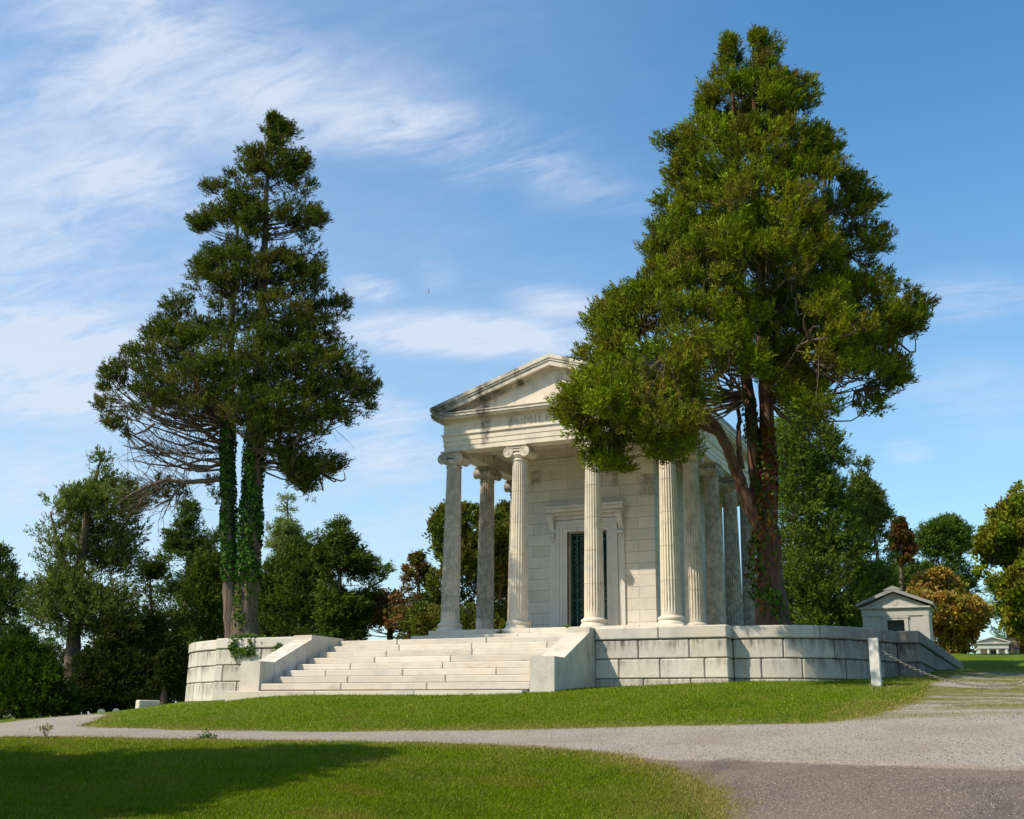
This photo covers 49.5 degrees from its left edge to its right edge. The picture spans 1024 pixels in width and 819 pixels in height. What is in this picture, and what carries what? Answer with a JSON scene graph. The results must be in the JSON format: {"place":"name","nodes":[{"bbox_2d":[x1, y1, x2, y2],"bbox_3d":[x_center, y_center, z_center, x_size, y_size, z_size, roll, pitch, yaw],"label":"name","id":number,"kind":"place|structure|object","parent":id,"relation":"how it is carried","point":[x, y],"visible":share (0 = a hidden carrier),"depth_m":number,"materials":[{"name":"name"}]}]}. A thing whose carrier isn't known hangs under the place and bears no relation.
{"place":"outdoors","nodes":[
{"label":"outdoors","id":0,"kind":"place"},
{"bbox_2d":[0,653,1023,818],"bbox_3d":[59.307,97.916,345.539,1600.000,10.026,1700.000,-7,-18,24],"label":"ground","id":1,"kind":"structure","parent":0,"point":[996,660],"depth_m":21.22,"materials":[{"name":"green plant"}]},
{"bbox_2d":[0,539,44,718],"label":"fir tree","id":2,"kind":"object","parent":1,"relation":"on","point":[8,565],"visible":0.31,"depth_m":52.87,"materials":[{"name":"green plant"}]},
{"bbox_2d":[2,631,65,689],"bbox_3d":[-24.707,13.463,56.303,7.609,4.997,5.645,-7,-18,24],"label":"shrub","id":3,"kind":"object","parent":1,"relation":"on","point":[63,649],"visible":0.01,"depth_m":56.36,"materials":[{"name":"green plant"}]},
{"bbox_2d":[29,722,52,737],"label":"weed","id":4,"kind":"object","parent":1,"relation":"on","point":[45,728],"visible":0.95,"depth_m":17.97,"materials":[{"name":"green plant"}]},
{"bbox_2d":[0,618,90,719],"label":"cypress shrub","id":5,"kind":"object","parent":1,"relation":"on","point":[32,684],"visible":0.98,"depth_m":36.10,"materials":[{"name":"green plant"}]},
{"bbox_2d":[3,443,157,715],"bbox_3d":[-16.119,6.394,41.900,5.585,10.479,4.332,-7,-18,24],"label":"cedar tree","id":6,"kind":"object","parent":1,"relation":"on","point":[74,597],"visible":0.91,"depth_m":41.50,"materials":[{"name":"green plant"}]},
{"bbox_2d":[52,628,108,714],"bbox_3d":[-20.513,13.009,55.592,7.381,5.391,5.650,-7,-18,24],"label":"shrub","id":7,"kind":"object","parent":1,"relation":"on","point":[85,631],"visible":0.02,"depth_m":55.94,"materials":[{"name":"green plant"}]},
{"bbox_2d":[64,608,175,714],"bbox_3d":[-13.572,8.918,38.953,4.421,3.866,3.404,-7,-18,24],"label":"shrub","id":8,"kind":"object","parent":1,"relation":"on","point":[112,674],"visible":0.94,"depth_m":38.07,"materials":[{"name":"green plant"}]},
{"bbox_2d":[135,700,159,708],"bbox_3d":[-10.505,8.619,32.022,0.620,0.470,0.280,13,-20,-37],"label":"headstone","id":9,"kind":"object","parent":1,"relation":"on","point":[143,703],"visible":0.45,"depth_m":31.91,"materials":[{"name":"stone"}]},
{"bbox_2d":[117,556,200,701],"bbox_3d":[-14.392,9.253,45.135,5.380,6.627,4.290,-7,-18,24],"label":"pine tree","id":10,"kind":"object","parent":1,"relation":"on","point":[152,623],"visible":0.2,"depth_m":44.72,"materials":[{"name":"green plant"}]},
{"bbox_2d":[135,646,187,704],"bbox_3d":[-11.654,9.143,37.467,1.990,2.275,1.299,-2,-16,11],"label":"shrub","id":11,"kind":"object","parent":1,"relation":"on","point":[170,672],"visible":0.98,"depth_m":37.22,"materials":[{"name":"green plant"}]},
{"bbox_2d":[140,496,218,648],"bbox_3d":[-14.796,9.067,51.331,5.434,10.518,4.264,-7,-18,24],"label":"spruce tree","id":12,"kind":"object","parent":1,"relation":"on","point":[177,546],"visible":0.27,"depth_m":51.70,"materials":[{"name":"green plant"}]},
{"bbox_2d":[167,525,237,648],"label":"pine tree","id":13,"kind":"object","parent":1,"relation":"on","point":[203,581],"visible":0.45,"depth_m":47.04,"materials":[{"name":"green plant"}]},
{"bbox_2d":[185,637,293,701],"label":"retaining wall","id":14,"kind":"structure","parent":1,"relation":"on","point":[213,673],"depth_m":29.81,"materials":[{"name":"stone"}]},
{"bbox_2d":[228,633,264,662],"bbox_3d":[-7.102,6.368,29.666,1.154,0.826,0.662,-7,-18,24],"label":"ivy plant","id":15,"kind":"object","parent":14,"relation":"attached to","point":[232,648],"visible":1,"depth_m":29.51,"materials":[{"name":"green plant"}]},
{"bbox_2d":[271,642,281,651],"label":"ivy plant","id":16,"kind":"object","parent":14,"relation":"attached to","point":[278,644],"visible":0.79,"depth_m":28.98,"materials":[{"name":"green plant"}]},
{"bbox_2d":[259,491,317,630],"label":"white pine tree","id":17,"kind":"object","parent":1,"relation":"on","point":[279,533],"visible":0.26,"depth_m":60.13,"materials":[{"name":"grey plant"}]},
{"bbox_2d":[257,533,349,639],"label":"pine tree","id":18,"kind":"object","parent":1,"relation":"on","point":[289,572],"visible":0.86,"depth_m":50.80,"materials":[{"name":"green plant"}]},
{"bbox_2d":[257,600,365,640],"bbox_3d":[-10.785,12.378,56.620,7.958,7.017,6.109,-7,-18,24],"label":"shrub","id":19,"kind":"object","parent":1,"relation":"on","point":[259,613],"visible":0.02,"depth_m":56.33,"materials":[{"name":"green plant"}]},
{"bbox_2d":[303,512,397,640],"bbox_3d":[-7.023,8.662,47.570,4.164,8.609,3.012,1,-16,-1],"label":"spruce tree","id":20,"kind":"object","parent":1,"relation":"on","point":[342,612],"visible":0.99,"depth_m":47.45,"materials":[{"name":"green plant"}]},
{"bbox_2d":[344,586,414,640],"bbox_3d":[-5.149,10.530,48.905,4.731,5.638,3.763,8,-17,-23],"label":"shrub","id":21,"kind":"object","parent":1,"relation":"on","point":[378,614],"visible":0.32,"depth_m":48.65,"materials":[{"name":"green plant"}]},
{"bbox_2d":[225,627,596,700],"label":"staircase","id":22,"kind":"structure","parent":1,"relation":"on","point":[309,664],"depth_m":25.96,"materials":[{"name":"stone"}]},
{"bbox_2d":[380,549,441,639],"bbox_3d":[-3.912,9.103,46.295,2.999,6.661,2.691,-12,-20,37],"label":"shrub","id":23,"kind":"object","parent":1,"relation":"on","point":[418,562],"visible":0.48,"depth_m":46.68,"materials":[{"name":"green plant"}]},
{"bbox_2d":[398,498,509,635],"bbox_3d":[-1.860,7.795,45.608,5.090,8.450,4.731,-7,-18,24],"label":"maple tree","id":24,"kind":"object","parent":1,"relation":"on","point":[426,618],"visible":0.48,"depth_m":45.24,"materials":[{"name":"green plant"}]},
{"bbox_2d":[494,499,509,612],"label":"maple tree","id":25,"kind":"object","parent":1,"relation":"on","point":[505,503],"visible":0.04,"depth_m":50.17,"materials":[{"name":"green plant"}]},
{"bbox_2d":[0,672,1023,815],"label":"gravel drive","id":26,"kind":"structure","parent":1,"relation":"on","point":[655,743],"depth_m":16.41,"materials":[{"name":"grey gravel"}]},
{"bbox_2d":[185,728,217,738],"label":"weed","id":27,"kind":"object","parent":26,"relation":"on","point":[208,735],"visible":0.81,"depth_m":17.92,"materials":[{"name":"green plant"}]},
{"bbox_2d":[595,625,962,686],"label":"retaining wall","id":28,"kind":"structure","parent":1,"relation":"on","point":[632,656],"depth_m":24.38,"materials":[{"name":"stone"}]},
{"bbox_2d":[774,406,885,627],"bbox_3d":[14.068,5.801,51.508,5.122,13.434,5.885,-11,-20,36],"label":"cedar tree","id":29,"kind":"object","parent":1,"relation":"on","point":[814,587],"visible":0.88,"depth_m":50.62,"materials":[{"name":"green plant"}]},
{"bbox_2d":[842,454,904,606],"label":"cedar tree","id":30,"kind":"object","parent":1,"relation":"on","point":[878,511],"visible":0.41,"depth_m":54.17,"materials":[{"name":"green plant"}]},
{"bbox_2d":[868,638,881,685],"bbox_3d":[7.441,5.270,22.754,0.209,1.150,0.210,-7,-18,24],"label":"post","id":31,"kind":"object","parent":1,"relation":"on","point":[875,664],"visible":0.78,"depth_m":22.70,"materials":[{"name":"stone"}]},
{"bbox_2d":[879,648,1023,686],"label":"chain","id":32,"kind":"object","parent":31,"relation":"hanging from","point":[948,679],"visible":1,"depth_m":22.27,"materials":[{"name":"metal"}]},
{"bbox_2d":[856,586,936,641],"bbox_3d":[14.974,8.818,43.024,2.864,3.752,2.067,-7,-18,24],"label":"tomb","id":33,"kind":"object","parent":1,"relation":"on","point":[892,608],"visible":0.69,"depth_m":42.59,"materials":[{"name":"stone"}]},
{"bbox_2d":[888,621,904,630],"bbox_3d":[14.753,9.275,42.390,0.627,2.385,0.080,-6,-17,23],"label":"door","id":34,"kind":"structure","parent":33,"relation":"in","point":[892,625],"depth_m":42.64,"materials":[{"name":"black glass"}]},
{"bbox_2d":[884,515,920,589],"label":"maple tree","id":35,"kind":"object","parent":1,"relation":"on","point":[904,544],"visible":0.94,"depth_m":62.20,"materials":[{"name":"brown plant"}]},
{"bbox_2d":[880,546,937,641],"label":"pine tree","id":36,"kind":"object","parent":1,"relation":"on","point":[910,570],"visible":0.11,"depth_m":65.19,"materials":[{"name":"green plant"}]},
{"bbox_2d":[913,511,981,595],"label":"white pine tree","id":37,"kind":"object","parent":1,"relation":"on","point":[943,536],"visible":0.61,"depth_m":73.53,"materials":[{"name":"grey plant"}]},
{"bbox_2d":[905,563,995,653],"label":"maple tree","id":38,"kind":"object","parent":1,"relation":"on","point":[961,617],"visible":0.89,"depth_m":60.70,"materials":[{"name":"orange plant"}]},
{"bbox_2d":[972,636,1010,653],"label":"tomb","id":39,"kind":"object","parent":1,"relation":"on","point":[992,645],"visible":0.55,"depth_m":78.66,"materials":[{"name":"stone"}]},
{"bbox_2d":[967,480,1023,642],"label":"maple tree","id":40,"kind":"object","parent":1,"relation":"on","point":[998,538],"visible":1,"depth_m":51.49,"materials":[{"name":"green plant"}]},
{"bbox_2d":[976,574,1019,653],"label":"tree","id":41,"kind":"object","parent":1,"relation":"on","point":[1014,648],"visible":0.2,"depth_m":82.56,"materials":[{"name":"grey plant"}]},
{"bbox_2d":[1018,637,1023,653],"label":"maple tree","id":42,"kind":"object","parent":1,"relation":"on","point":[1021,646],"visible":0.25,"depth_m":85.60,"materials":[{"name":"plant"}]},
{"bbox_2d":[0,0,1023,716],"label":"sky","id":43,"kind":"structure","parent":0,"point":[494,159],"materials":[{"name":"blue"}]},
{"bbox_2d":[639,756,1023,818],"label":"asphalt road","id":44,"kind":"structure","parent":0,"point":[1014,773],"depth_m":11.19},
{"bbox_2d":[367,713,1023,818],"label":"loose stones","id":45,"kind":"object","parent":44,"relation":"on","point":[947,803],"visible":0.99,"depth_m":11.98,"materials":[{"name":"grey gravel"}]},
{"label":"terrace ground","id":46,"kind":"structure","parent":0,"visible":0},
{"bbox_2d":[88,108,383,637],"bbox_3d":[-8.787,-1.470,35.407,9.489,18.236,5.202,-1,-16,7],"label":"cedar tree","id":47,"kind":"object","parent":46,"relation":"on","point":[251,401],"visible":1,"depth_m":34.57,"materials":[{"name":"green plant"}]},
{"bbox_2d":[411,353,756,638],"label":"mausoleum","id":48,"kind":"structure","parent":46,"relation":"on","point":[645,545],"depth_m":36.23,"materials":[{"name":"stone"}]},
{"bbox_2d":[571,532,607,626],"bbox_3d":[2.602,5.728,36.551,1.400,3.370,0.130,-7,-18,24],"label":"bronze door","id":49,"kind":"structure","parent":48,"relation":"in","point":[577,540],"depth_m":36.71,"materials":[{"name":"green metal"}]},
{"bbox_2d":[543,23,941,624],"bbox_3d":[5.850,-2.809,27.752,8.816,16.955,11.687,-7,-18,24],"label":"cedar tree","id":50,"kind":"object","parent":46,"relation":"on","point":[731,236],"visible":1,"depth_m":26.71,"materials":[{"name":"green plant"}]}
]}

